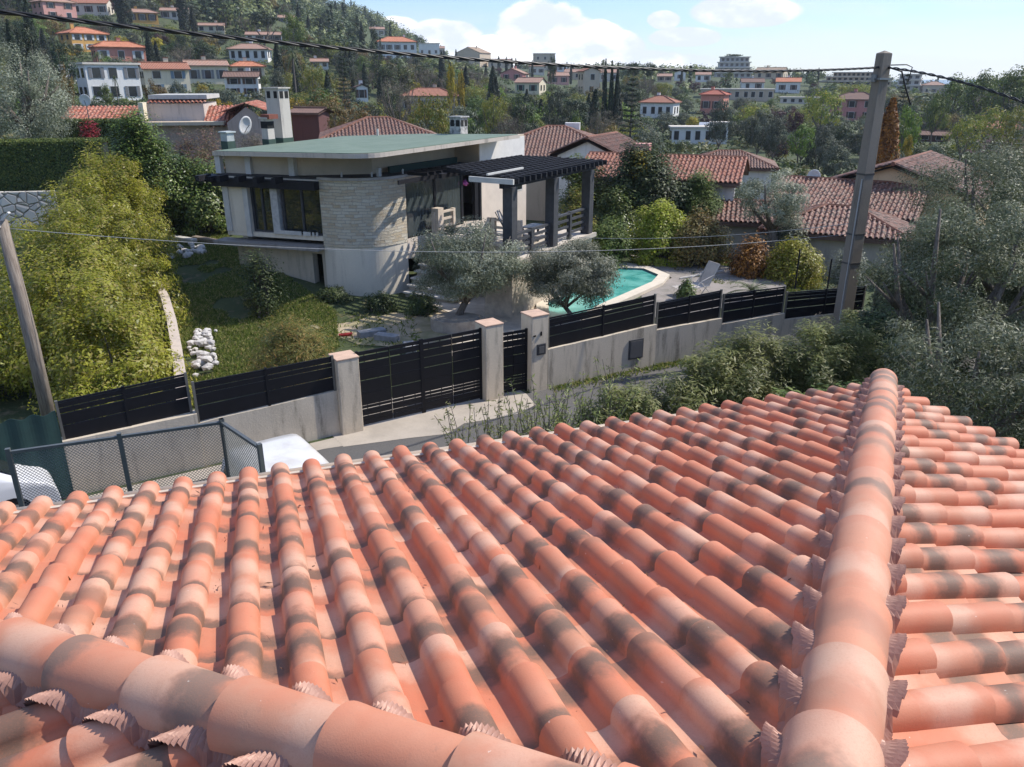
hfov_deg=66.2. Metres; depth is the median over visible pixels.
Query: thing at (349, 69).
pine tree
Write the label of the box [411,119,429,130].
olive tree
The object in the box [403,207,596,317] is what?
terrace
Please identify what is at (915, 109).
pine tree
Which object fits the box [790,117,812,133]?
broadleaf tree
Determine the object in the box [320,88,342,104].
broadleaf tree
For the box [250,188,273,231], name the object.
window
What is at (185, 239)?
bench slab
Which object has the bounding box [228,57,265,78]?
house
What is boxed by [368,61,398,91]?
broadleaf tree
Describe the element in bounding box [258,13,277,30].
broadleaf tree
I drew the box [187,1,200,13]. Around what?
olive tree
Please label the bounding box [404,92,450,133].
spring tree
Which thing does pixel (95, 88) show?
window
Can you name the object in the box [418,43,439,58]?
house
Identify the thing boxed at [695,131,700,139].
window
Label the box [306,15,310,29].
cypress tree
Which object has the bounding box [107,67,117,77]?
window
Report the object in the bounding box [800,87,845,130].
spring tree
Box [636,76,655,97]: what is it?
bare tree
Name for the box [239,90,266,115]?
olive tree
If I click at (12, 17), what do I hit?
spring tree
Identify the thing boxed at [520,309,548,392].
gate pillar
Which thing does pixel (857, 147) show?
olive tree
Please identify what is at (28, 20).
cypress tree
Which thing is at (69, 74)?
house
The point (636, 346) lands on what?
door
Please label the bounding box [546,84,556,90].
shrub
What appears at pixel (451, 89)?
cypress tree
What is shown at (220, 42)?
olive tree
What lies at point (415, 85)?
flowering tree
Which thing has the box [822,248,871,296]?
hedge bush
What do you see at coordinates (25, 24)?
cypress tree
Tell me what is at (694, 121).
flowering tree
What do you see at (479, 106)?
broadleaf tree
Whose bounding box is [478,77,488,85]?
spring tree
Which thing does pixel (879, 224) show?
house
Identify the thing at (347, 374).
gate pillar
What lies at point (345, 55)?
cypress tree
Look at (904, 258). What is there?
olive tree
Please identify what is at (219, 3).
pine tree
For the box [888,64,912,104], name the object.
cable tail
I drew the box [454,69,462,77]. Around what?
broadleaf tree
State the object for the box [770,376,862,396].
oleander shrub
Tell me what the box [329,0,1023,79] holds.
sky
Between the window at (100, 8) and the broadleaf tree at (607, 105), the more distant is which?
the window at (100, 8)
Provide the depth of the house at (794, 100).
226.93 m
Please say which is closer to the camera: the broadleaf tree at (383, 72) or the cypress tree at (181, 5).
the broadleaf tree at (383, 72)
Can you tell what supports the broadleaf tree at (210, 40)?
on the ground at (16, 409)
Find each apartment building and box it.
[713,54,752,77]
[819,72,892,86]
[895,74,922,91]
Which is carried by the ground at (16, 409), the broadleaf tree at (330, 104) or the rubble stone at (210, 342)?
the broadleaf tree at (330, 104)
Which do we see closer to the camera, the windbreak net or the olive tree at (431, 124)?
the windbreak net
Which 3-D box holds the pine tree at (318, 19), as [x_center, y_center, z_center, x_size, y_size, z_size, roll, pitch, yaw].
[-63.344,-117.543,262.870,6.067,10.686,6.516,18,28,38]
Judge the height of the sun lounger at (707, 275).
1.123 m
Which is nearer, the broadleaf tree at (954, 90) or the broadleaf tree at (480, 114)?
the broadleaf tree at (480, 114)
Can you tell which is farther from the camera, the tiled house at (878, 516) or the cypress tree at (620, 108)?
the cypress tree at (620, 108)
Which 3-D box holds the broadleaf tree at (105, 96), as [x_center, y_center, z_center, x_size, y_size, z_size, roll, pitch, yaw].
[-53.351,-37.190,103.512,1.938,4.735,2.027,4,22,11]
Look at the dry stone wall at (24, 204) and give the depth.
35.01 m
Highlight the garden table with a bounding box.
[523,223,544,241]
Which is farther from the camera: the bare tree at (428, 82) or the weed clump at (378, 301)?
the bare tree at (428, 82)
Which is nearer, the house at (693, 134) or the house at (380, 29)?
the house at (693, 134)
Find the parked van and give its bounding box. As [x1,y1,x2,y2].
[221,434,328,476]
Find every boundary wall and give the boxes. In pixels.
[61,410,204,498]
[198,390,340,465]
[547,324,656,388]
[654,318,721,364]
[720,313,784,350]
[782,310,864,346]
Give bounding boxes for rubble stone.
[182,251,191,257]
[187,340,193,344]
[194,339,204,344]
[196,350,202,355]
[200,351,209,355]
[202,356,212,362]
[203,366,211,370]
[207,339,214,344]
[212,360,218,365]
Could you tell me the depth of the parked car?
13.72 m
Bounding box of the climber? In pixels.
[624,151,656,207]
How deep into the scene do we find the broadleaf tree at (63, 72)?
61.81 m
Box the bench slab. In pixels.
[168,235,196,242]
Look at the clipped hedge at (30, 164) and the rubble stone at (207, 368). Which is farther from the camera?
the clipped hedge at (30, 164)
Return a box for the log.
[192,235,215,242]
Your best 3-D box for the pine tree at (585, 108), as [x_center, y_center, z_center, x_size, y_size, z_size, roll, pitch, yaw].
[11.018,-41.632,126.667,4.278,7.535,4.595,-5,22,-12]
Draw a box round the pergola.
[397,155,606,260]
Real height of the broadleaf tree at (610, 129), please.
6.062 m
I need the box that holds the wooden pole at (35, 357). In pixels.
[0,211,54,415]
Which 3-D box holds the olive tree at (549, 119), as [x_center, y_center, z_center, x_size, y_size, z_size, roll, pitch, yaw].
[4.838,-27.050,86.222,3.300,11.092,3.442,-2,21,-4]
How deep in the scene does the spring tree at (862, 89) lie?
213.88 m
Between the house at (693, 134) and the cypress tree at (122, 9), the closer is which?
the house at (693, 134)
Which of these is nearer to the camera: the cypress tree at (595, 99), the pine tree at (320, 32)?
the cypress tree at (595, 99)
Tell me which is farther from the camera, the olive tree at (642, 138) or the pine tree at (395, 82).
the pine tree at (395, 82)
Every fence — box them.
[4,418,230,506]
[219,418,265,476]
[762,239,832,288]
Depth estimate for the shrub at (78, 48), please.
167.53 m
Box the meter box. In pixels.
[628,338,643,359]
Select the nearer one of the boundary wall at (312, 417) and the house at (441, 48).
the boundary wall at (312, 417)
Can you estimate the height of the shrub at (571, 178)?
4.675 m
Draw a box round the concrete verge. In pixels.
[89,438,341,496]
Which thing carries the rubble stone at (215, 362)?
on the ground at (16, 409)
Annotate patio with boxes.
[431,262,637,347]
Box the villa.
[195,87,525,295]
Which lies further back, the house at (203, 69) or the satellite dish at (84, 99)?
the house at (203, 69)
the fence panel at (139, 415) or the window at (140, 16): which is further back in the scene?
the window at (140, 16)
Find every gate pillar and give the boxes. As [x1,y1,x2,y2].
[328,350,363,434]
[474,318,503,400]
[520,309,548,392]
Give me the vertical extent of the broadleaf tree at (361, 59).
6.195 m
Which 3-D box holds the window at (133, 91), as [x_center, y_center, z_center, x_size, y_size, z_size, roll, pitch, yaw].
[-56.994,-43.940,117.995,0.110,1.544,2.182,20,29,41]
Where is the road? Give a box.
[194,351,1020,481]
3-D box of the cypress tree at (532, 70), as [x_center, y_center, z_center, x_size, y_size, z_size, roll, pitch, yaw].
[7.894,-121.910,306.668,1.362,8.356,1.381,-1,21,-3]
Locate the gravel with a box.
[633,255,786,315]
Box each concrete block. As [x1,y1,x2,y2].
[357,327,386,338]
[374,332,399,342]
[402,340,416,353]
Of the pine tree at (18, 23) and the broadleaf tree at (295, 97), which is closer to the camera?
the broadleaf tree at (295, 97)
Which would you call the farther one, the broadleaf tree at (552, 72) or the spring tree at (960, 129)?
the broadleaf tree at (552, 72)
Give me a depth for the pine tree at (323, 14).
269.73 m
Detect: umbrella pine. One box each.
[244,9,278,45]
[626,62,638,88]
[641,61,656,93]
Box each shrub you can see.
[54,358,170,425]
[65,44,86,56]
[78,120,106,200]
[81,13,95,20]
[113,98,132,105]
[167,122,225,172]
[224,129,261,171]
[235,246,289,321]
[237,311,341,391]
[260,75,270,86]
[434,394,568,445]
[500,356,668,435]
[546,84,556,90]
[558,153,589,226]
[558,181,597,240]
[572,319,811,427]
[581,164,617,231]
[592,185,640,256]
[592,213,635,270]
[602,136,696,240]
[625,198,688,267]
[638,116,655,122]
[659,140,675,149]
[666,166,725,225]
[667,203,736,270]
[671,139,697,153]
[674,94,687,100]
[688,313,855,407]
[734,177,748,197]
[761,308,900,400]
[765,98,779,106]
[765,212,815,269]
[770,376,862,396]
[839,297,926,374]
[859,332,984,405]
[908,146,927,155]
[930,144,957,158]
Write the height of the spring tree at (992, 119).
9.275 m
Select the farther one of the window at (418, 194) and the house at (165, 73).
the house at (165, 73)
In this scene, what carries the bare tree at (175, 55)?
on the ground at (16, 409)
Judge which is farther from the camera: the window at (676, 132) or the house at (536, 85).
the house at (536, 85)
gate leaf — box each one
[355,339,423,424]
[421,328,482,412]
[503,328,527,392]
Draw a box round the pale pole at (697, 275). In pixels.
[679,270,723,278]
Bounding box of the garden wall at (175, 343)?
[156,284,186,399]
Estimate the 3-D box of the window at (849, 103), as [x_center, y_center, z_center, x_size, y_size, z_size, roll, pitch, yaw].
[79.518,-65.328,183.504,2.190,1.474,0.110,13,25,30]
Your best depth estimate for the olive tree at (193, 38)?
188.50 m
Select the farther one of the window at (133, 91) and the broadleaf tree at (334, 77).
the broadleaf tree at (334, 77)
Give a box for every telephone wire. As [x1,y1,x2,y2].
[10,228,845,251]
[579,223,847,238]
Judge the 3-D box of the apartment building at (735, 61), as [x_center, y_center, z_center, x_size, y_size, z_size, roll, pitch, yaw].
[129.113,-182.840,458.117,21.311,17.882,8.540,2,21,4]
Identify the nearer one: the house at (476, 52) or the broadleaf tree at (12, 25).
the broadleaf tree at (12, 25)
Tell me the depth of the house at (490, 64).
462.21 m
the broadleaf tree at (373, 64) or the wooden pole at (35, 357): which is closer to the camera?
the wooden pole at (35, 357)
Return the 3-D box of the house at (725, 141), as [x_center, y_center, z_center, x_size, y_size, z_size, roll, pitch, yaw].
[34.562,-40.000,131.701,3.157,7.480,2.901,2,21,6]
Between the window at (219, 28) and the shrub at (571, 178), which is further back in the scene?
the window at (219, 28)
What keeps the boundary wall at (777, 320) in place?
on the ground at (16, 409)
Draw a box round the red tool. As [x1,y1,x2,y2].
[339,332,351,336]
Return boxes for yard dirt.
[311,308,460,345]
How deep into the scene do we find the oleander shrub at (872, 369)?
17.35 m
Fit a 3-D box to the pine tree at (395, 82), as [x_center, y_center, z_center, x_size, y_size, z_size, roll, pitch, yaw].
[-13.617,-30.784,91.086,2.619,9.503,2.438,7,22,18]
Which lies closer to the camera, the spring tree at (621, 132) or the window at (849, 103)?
the spring tree at (621, 132)
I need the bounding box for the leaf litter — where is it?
[13,463,790,749]
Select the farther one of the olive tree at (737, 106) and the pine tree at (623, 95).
the olive tree at (737, 106)
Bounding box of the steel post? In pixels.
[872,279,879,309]
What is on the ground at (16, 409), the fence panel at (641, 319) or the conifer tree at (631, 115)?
the conifer tree at (631, 115)
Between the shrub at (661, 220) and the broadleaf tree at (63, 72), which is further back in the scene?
the broadleaf tree at (63, 72)
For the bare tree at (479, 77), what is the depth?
211.48 m
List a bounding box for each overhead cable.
[0,9,878,72]
[888,66,1023,103]
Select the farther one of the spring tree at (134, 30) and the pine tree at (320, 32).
the pine tree at (320, 32)
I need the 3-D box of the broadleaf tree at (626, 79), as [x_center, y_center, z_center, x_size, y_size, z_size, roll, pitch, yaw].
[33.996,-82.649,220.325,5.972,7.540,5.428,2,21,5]
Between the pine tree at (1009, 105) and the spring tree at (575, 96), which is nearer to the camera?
the pine tree at (1009, 105)
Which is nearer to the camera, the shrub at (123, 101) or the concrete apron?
the concrete apron
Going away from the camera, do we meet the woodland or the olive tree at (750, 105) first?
the olive tree at (750, 105)
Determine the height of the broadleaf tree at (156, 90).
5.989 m
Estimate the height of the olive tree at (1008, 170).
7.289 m
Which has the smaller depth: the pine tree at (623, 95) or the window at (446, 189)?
the window at (446, 189)
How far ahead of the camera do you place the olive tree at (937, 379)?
13.22 m
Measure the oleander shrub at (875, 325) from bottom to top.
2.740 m
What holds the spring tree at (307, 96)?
on the ground at (16, 409)
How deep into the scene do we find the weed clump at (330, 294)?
27.11 m
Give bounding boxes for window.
[46,2,54,7]
[63,3,72,8]
[72,34,82,39]
[84,6,92,11]
[84,34,94,39]
[87,67,104,77]
[92,86,101,96]
[96,35,106,40]
[97,6,105,11]
[97,50,109,58]
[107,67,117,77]
[110,86,119,96]
[117,50,124,58]
[123,67,139,77]
[125,86,140,96]
[132,51,143,58]
[138,14,146,19]
[148,14,156,20]
[149,84,164,91]
[151,70,161,78]
[161,12,168,16]
[170,71,185,78]
[189,69,200,78]
[201,70,214,78]
[216,26,223,30]
[216,70,227,78]
[226,88,239,93]
[227,78,240,83]
[242,78,255,83]
[244,88,256,93]
[250,68,261,74]
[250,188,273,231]
[273,36,280,39]
[281,189,322,235]
[356,89,366,97]
[394,45,400,49]
[405,179,434,238]
[431,175,462,228]
[516,185,522,190]
[517,85,523,90]
[529,85,536,90]
[561,77,566,81]
[590,74,594,79]
[642,106,646,113]
[651,106,654,113]
[673,130,679,139]
[685,130,690,139]
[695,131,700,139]
[701,101,710,107]
[712,101,720,107]
[755,83,761,87]
[779,85,785,89]
[790,85,796,89]
[846,112,855,117]
[847,101,856,106]
[918,136,929,139]
[933,136,945,139]
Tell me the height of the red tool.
0.146 m
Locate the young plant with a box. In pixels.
[673,278,696,298]
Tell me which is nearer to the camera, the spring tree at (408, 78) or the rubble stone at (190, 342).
the rubble stone at (190, 342)
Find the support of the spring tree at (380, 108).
on the ground at (16, 409)
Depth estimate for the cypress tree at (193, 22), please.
219.27 m
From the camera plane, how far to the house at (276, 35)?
217.95 m
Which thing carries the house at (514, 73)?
on the ground at (16, 409)
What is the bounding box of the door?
[630,340,642,358]
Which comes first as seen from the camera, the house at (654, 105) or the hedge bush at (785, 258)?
the hedge bush at (785, 258)
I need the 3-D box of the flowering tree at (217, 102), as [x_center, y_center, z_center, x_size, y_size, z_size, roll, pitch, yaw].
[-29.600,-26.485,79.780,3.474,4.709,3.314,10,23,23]
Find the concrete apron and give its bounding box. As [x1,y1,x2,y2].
[333,381,533,446]
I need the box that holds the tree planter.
[430,312,483,333]
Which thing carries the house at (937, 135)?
on the ground at (16, 409)
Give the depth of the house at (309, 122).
66.57 m
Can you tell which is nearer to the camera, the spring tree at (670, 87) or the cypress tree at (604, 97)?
the cypress tree at (604, 97)
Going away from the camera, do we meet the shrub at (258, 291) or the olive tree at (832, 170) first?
the shrub at (258, 291)
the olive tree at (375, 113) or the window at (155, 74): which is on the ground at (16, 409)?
the olive tree at (375, 113)
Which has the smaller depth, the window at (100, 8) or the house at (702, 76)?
the window at (100, 8)
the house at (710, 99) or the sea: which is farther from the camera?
the sea
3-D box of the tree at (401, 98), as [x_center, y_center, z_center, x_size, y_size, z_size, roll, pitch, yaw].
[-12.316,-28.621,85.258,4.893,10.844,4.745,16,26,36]
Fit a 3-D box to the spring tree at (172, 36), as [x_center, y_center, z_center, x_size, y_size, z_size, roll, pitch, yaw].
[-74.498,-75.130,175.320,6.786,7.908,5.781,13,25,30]
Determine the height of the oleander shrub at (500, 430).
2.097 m
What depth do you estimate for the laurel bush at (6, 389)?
19.22 m
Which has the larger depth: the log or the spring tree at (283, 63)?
the spring tree at (283, 63)
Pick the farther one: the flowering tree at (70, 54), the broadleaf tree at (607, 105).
the flowering tree at (70, 54)
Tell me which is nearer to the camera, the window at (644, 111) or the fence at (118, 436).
the fence at (118, 436)
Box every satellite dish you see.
[79,94,90,117]
[239,116,251,146]
[807,169,820,176]
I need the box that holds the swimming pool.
[536,265,669,325]
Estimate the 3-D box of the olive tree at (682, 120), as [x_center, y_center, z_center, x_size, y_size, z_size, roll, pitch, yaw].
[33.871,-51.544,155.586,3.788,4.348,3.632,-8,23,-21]
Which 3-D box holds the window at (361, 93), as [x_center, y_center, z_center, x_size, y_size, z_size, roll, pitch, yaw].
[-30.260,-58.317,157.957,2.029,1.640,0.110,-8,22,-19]
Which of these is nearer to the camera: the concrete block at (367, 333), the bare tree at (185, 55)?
the concrete block at (367, 333)
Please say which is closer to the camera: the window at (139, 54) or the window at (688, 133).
the window at (688, 133)
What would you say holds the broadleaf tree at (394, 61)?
on the ground at (16, 409)
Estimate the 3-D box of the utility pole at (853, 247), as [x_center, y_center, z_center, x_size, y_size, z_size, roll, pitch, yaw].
[9.427,-4.543,21.410,0.500,8.361,0.380,-10,23,-23]
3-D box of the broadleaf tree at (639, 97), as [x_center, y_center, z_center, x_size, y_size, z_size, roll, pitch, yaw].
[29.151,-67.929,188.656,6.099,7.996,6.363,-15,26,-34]
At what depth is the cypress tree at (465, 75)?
167.67 m
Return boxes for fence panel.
[54,372,192,439]
[191,355,335,422]
[548,294,656,347]
[655,289,722,327]
[720,286,785,322]
[783,285,866,318]
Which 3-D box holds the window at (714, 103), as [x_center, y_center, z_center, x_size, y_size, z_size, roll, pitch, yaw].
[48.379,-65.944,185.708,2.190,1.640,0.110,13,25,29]
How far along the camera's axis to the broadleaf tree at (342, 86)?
136.82 m
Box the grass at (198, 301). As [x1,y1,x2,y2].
[0,193,812,406]
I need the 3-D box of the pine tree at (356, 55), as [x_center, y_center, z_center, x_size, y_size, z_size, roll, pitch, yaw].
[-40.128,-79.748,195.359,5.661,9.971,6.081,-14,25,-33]
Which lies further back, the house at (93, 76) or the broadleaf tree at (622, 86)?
the broadleaf tree at (622, 86)
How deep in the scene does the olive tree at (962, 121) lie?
149.43 m
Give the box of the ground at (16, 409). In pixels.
[0,1,1023,500]
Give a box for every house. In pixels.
[0,368,1023,766]
[28,0,77,20]
[55,23,109,51]
[57,64,76,83]
[61,93,266,158]
[71,0,113,15]
[72,62,142,102]
[87,37,146,61]
[127,6,158,24]
[138,57,191,94]
[159,5,189,21]
[182,56,229,83]
[196,20,225,33]
[222,67,261,96]
[226,42,272,62]
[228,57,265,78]
[244,29,282,41]
[277,15,294,23]
[290,106,333,141]
[310,55,328,69]
[318,116,436,138]
[353,80,369,101]
[369,25,384,36]
[376,34,417,62]
[399,84,458,112]
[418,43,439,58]
[439,45,444,53]
[457,46,491,66]
[488,57,510,67]
[499,66,528,80]
[514,74,546,94]
[522,122,594,220]
[527,65,544,75]
[533,53,555,70]
[547,70,569,84]
[548,131,636,221]
[556,66,566,71]
[564,68,579,79]
[575,143,749,204]
[576,64,601,94]
[598,69,616,81]
[638,92,681,117]
[657,71,672,81]
[668,125,713,144]
[674,68,685,80]
[691,198,805,260]
[695,72,711,81]
[699,86,731,112]
[700,88,775,101]
[702,149,779,198]
[709,121,728,143]
[739,76,764,87]
[754,65,788,78]
[757,203,915,287]
[767,174,928,266]
[775,75,801,92]
[779,97,821,103]
[830,88,869,121]
[833,150,1002,268]
[917,126,952,141]
[920,80,946,95]
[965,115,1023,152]
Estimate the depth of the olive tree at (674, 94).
222.18 m
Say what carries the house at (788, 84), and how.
on the ground at (16, 409)
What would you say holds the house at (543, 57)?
on the ground at (16, 409)
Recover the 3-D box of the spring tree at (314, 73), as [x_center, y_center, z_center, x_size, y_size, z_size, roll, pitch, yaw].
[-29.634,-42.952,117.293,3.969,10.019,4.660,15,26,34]
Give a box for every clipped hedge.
[0,137,110,190]
[50,118,139,149]
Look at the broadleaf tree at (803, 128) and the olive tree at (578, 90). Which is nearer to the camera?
the broadleaf tree at (803, 128)
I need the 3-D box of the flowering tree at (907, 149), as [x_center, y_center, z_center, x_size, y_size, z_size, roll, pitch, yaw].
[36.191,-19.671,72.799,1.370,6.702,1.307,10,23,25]
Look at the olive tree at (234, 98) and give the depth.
86.44 m
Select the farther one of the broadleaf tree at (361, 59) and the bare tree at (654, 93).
the bare tree at (654, 93)
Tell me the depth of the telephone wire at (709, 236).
24.19 m
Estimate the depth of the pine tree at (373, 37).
174.67 m
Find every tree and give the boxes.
[0,20,5,40]
[0,37,5,59]
[0,42,81,138]
[1,21,43,92]
[3,15,22,21]
[4,19,21,39]
[5,19,31,110]
[10,100,45,129]
[11,19,45,44]
[19,18,48,38]
[22,23,48,93]
[23,0,49,92]
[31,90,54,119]
[34,34,51,90]
[36,19,65,40]
[37,19,51,32]
[40,28,53,80]
[46,34,55,45]
[48,37,78,104]
[53,50,76,64]
[53,61,74,115]
[56,48,75,63]
[75,97,110,114]
[90,25,110,32]
[92,51,106,61]
[96,14,116,40]
[96,15,116,35]
[97,83,113,104]
[99,56,121,62]
[101,105,188,243]
[103,55,131,62]
[112,75,118,104]
[113,35,128,40]
[114,0,133,23]
[124,32,141,42]
[128,0,148,8]
[130,57,145,73]
[133,24,146,41]
[142,0,158,10]
[142,78,167,99]
[143,31,162,43]
[144,48,169,61]
[145,32,156,61]
[151,37,164,50]
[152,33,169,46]
[153,41,161,61]
[158,0,174,6]
[159,40,178,56]
[161,54,177,61]
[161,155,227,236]
[162,25,177,35]
[165,28,190,54]
[166,47,184,61]
[167,79,187,93]
[171,43,192,61]
[172,34,196,58]
[175,0,190,30]
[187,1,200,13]
[189,7,197,31]
[189,36,207,43]
[190,39,218,59]
[194,85,212,92]
[196,37,219,50]
[199,53,220,59]
[206,89,237,104]
[211,30,229,50]
[211,99,233,113]
[214,0,232,27]
[218,88,240,105]
[235,14,253,30]
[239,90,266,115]
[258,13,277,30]
[263,0,278,9]
[269,67,286,86]
[272,49,303,80]
[272,55,291,81]
[273,44,284,86]
[279,45,303,59]
[279,70,303,91]
[280,12,308,50]
[281,2,291,12]
[285,52,301,93]
[289,89,308,99]
[289,92,303,104]
[289,97,306,130]
[291,89,347,127]
[292,53,303,96]
[296,4,302,28]
[297,60,324,96]
[299,40,305,72]
[299,88,338,126]
[301,34,315,55]
[303,82,337,95]
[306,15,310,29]
[308,87,340,105]
[310,77,342,95]
[311,31,325,57]
[313,36,333,57]
[314,15,327,30]
[316,9,336,26]
[319,17,323,30]
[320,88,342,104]
[324,71,332,92]
[324,74,351,98]
[324,101,370,129]
[328,42,348,59]
[329,73,342,87]
[330,51,344,65]
[330,99,360,118]
[336,51,358,116]
[336,58,356,93]
[338,109,371,123]
[339,43,358,64]
[343,51,350,86]
[343,68,351,108]
[345,26,364,45]
[347,18,359,34]
[348,51,355,92]
[351,101,382,117]
[353,52,368,63]
[354,63,374,81]
[355,55,369,68]
[355,67,374,84]
[358,101,391,116]
[359,26,365,54]
[359,59,385,88]
[362,63,368,96]
[368,25,382,79]
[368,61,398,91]
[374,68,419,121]
[376,73,384,106]
[383,75,403,118]
[384,56,400,66]
[384,65,414,90]
[394,67,418,86]
[398,60,419,70]
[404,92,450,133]
[405,62,432,86]
[406,82,420,91]
[409,215,534,315]
[410,57,428,82]
[410,105,433,125]
[411,62,441,86]
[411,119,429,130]
[418,119,441,131]
[425,60,438,70]
[430,114,449,133]
[432,67,458,86]
[437,72,457,88]
[438,51,445,88]
[441,124,483,133]
[442,105,481,125]
[446,62,450,89]
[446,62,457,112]
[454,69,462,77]
[454,78,477,87]
[455,63,475,81]
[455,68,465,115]
[458,60,469,66]
[461,84,488,104]
[462,65,470,108]
[463,95,483,115]
[467,110,486,133]
[471,67,487,85]
[471,98,488,112]
[471,104,498,133]
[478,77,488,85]
[480,91,507,133]
[484,83,504,102]
[487,66,495,100]
[489,82,496,110]
[489,120,522,133]
[492,103,531,133]
[494,77,500,106]
[498,81,509,96]
[504,90,530,117]
[509,92,539,119]
[509,101,537,132]
[511,101,546,124]
[519,237,624,314]
[527,118,547,127]
[531,60,533,76]
[532,94,547,103]
[534,106,555,116]
[535,91,550,98]
[537,99,544,121]
[542,83,572,124]
[546,106,586,125]
[547,55,555,83]
[553,89,572,102]
[559,96,592,129]
[565,89,579,98]
[565,91,587,102]
[569,67,572,83]
[570,86,583,94]
[571,110,585,130]
[575,101,590,116]
[584,86,608,98]
[584,121,617,133]
[587,93,590,111]
[587,101,607,133]
[588,89,600,129]
[591,88,607,99]
[599,95,625,117]
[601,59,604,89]
[601,59,606,128]
[601,110,627,130]
[606,124,631,134]
[607,60,613,126]
[607,107,633,124]
[612,62,619,128]
[613,82,623,124]
[617,72,643,140]
[619,91,630,107]
[619,123,649,138]
[620,73,642,86]
[621,81,630,90]
[621,118,657,142]
[622,83,647,103]
[623,76,638,88]
[623,92,628,109]
[632,123,667,152]
[633,130,664,149]
[635,120,660,135]
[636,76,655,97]
[650,111,676,132]
[652,82,661,95]
[656,82,673,95]
[670,87,684,96]
[675,113,690,124]
[680,99,694,111]
[685,116,698,124]
[689,81,701,93]
[697,110,714,121]
[702,79,715,87]
[704,97,735,149]
[724,72,733,79]
[727,114,742,136]
[728,121,740,141]
[732,97,749,111]
[732,98,743,111]
[733,168,811,269]
[735,101,771,124]
[736,115,760,135]
[738,102,760,112]
[742,108,773,154]
[747,121,768,144]
[753,114,781,127]
[756,125,782,143]
[760,115,788,159]
[762,140,790,161]
[769,108,785,120]
[782,106,804,143]
[784,105,798,115]
[786,110,813,141]
[786,123,815,164]
[787,129,807,162]
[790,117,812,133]
[794,137,824,157]
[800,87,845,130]
[803,87,819,96]
[803,123,834,169]
[808,116,833,134]
[815,134,844,156]
[818,143,853,176]
[822,123,846,144]
[832,122,851,132]
[833,123,861,157]
[834,116,851,127]
[836,83,858,94]
[840,126,863,155]
[851,83,869,91]
[853,85,870,92]
[853,177,1023,362]
[854,118,865,130]
[868,222,976,319]
[875,97,900,169]
[877,295,1023,448]
[883,96,905,112]
[890,94,913,103]
[892,105,922,153]
[893,110,1023,369]
[896,74,910,128]
[898,97,931,120]
[898,108,922,129]
[898,134,913,156]
[915,111,929,129]
[922,141,946,155]
[923,89,950,143]
[932,113,952,129]
[933,72,977,116]
[941,114,985,161]
[944,112,958,129]
[953,117,972,130]
[957,68,1004,117]
[965,103,1020,158]
[985,64,1023,111]
[997,101,1018,115]
[998,103,1023,156]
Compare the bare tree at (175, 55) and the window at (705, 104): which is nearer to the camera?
the bare tree at (175, 55)
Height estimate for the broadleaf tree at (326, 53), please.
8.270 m
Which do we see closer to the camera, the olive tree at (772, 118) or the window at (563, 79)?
the olive tree at (772, 118)
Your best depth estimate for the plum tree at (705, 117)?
155.15 m
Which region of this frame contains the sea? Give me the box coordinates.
[893,80,972,88]
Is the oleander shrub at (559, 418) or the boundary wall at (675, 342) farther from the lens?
the boundary wall at (675, 342)
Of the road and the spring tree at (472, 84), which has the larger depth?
the spring tree at (472, 84)
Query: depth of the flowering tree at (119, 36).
172.12 m
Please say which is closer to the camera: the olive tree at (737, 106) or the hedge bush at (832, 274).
the hedge bush at (832, 274)
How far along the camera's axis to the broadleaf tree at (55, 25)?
179.00 m
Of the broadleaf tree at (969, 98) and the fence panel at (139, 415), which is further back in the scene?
the broadleaf tree at (969, 98)
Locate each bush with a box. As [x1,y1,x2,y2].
[0,141,199,421]
[0,310,74,401]
[725,232,769,279]
[760,235,827,289]
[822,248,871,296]
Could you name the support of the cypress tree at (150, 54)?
on the ground at (16, 409)
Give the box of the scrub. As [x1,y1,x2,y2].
[0,4,1023,231]
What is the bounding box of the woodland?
[0,0,1023,104]
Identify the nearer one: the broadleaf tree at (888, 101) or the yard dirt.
the yard dirt
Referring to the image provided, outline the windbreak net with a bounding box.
[0,411,73,497]
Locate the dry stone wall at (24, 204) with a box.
[0,190,57,227]
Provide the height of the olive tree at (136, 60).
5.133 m
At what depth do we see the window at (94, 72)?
113.87 m
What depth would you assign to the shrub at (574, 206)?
32.95 m
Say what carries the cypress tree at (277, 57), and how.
on the ground at (16, 409)
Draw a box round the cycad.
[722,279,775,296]
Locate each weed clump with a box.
[313,285,354,304]
[359,290,400,314]
[401,288,441,317]
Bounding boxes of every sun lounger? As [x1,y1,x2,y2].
[495,210,542,240]
[671,261,719,293]
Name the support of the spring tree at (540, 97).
on the ground at (16, 409)
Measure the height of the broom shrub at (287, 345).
2.346 m
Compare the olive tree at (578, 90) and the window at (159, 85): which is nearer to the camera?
the window at (159, 85)
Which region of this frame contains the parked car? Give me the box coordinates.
[0,460,61,506]
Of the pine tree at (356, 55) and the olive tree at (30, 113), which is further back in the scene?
the pine tree at (356, 55)
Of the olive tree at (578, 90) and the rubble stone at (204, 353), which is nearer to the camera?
the rubble stone at (204, 353)
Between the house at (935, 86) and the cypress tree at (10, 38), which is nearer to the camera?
the cypress tree at (10, 38)
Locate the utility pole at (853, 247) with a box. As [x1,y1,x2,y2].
[831,51,892,334]

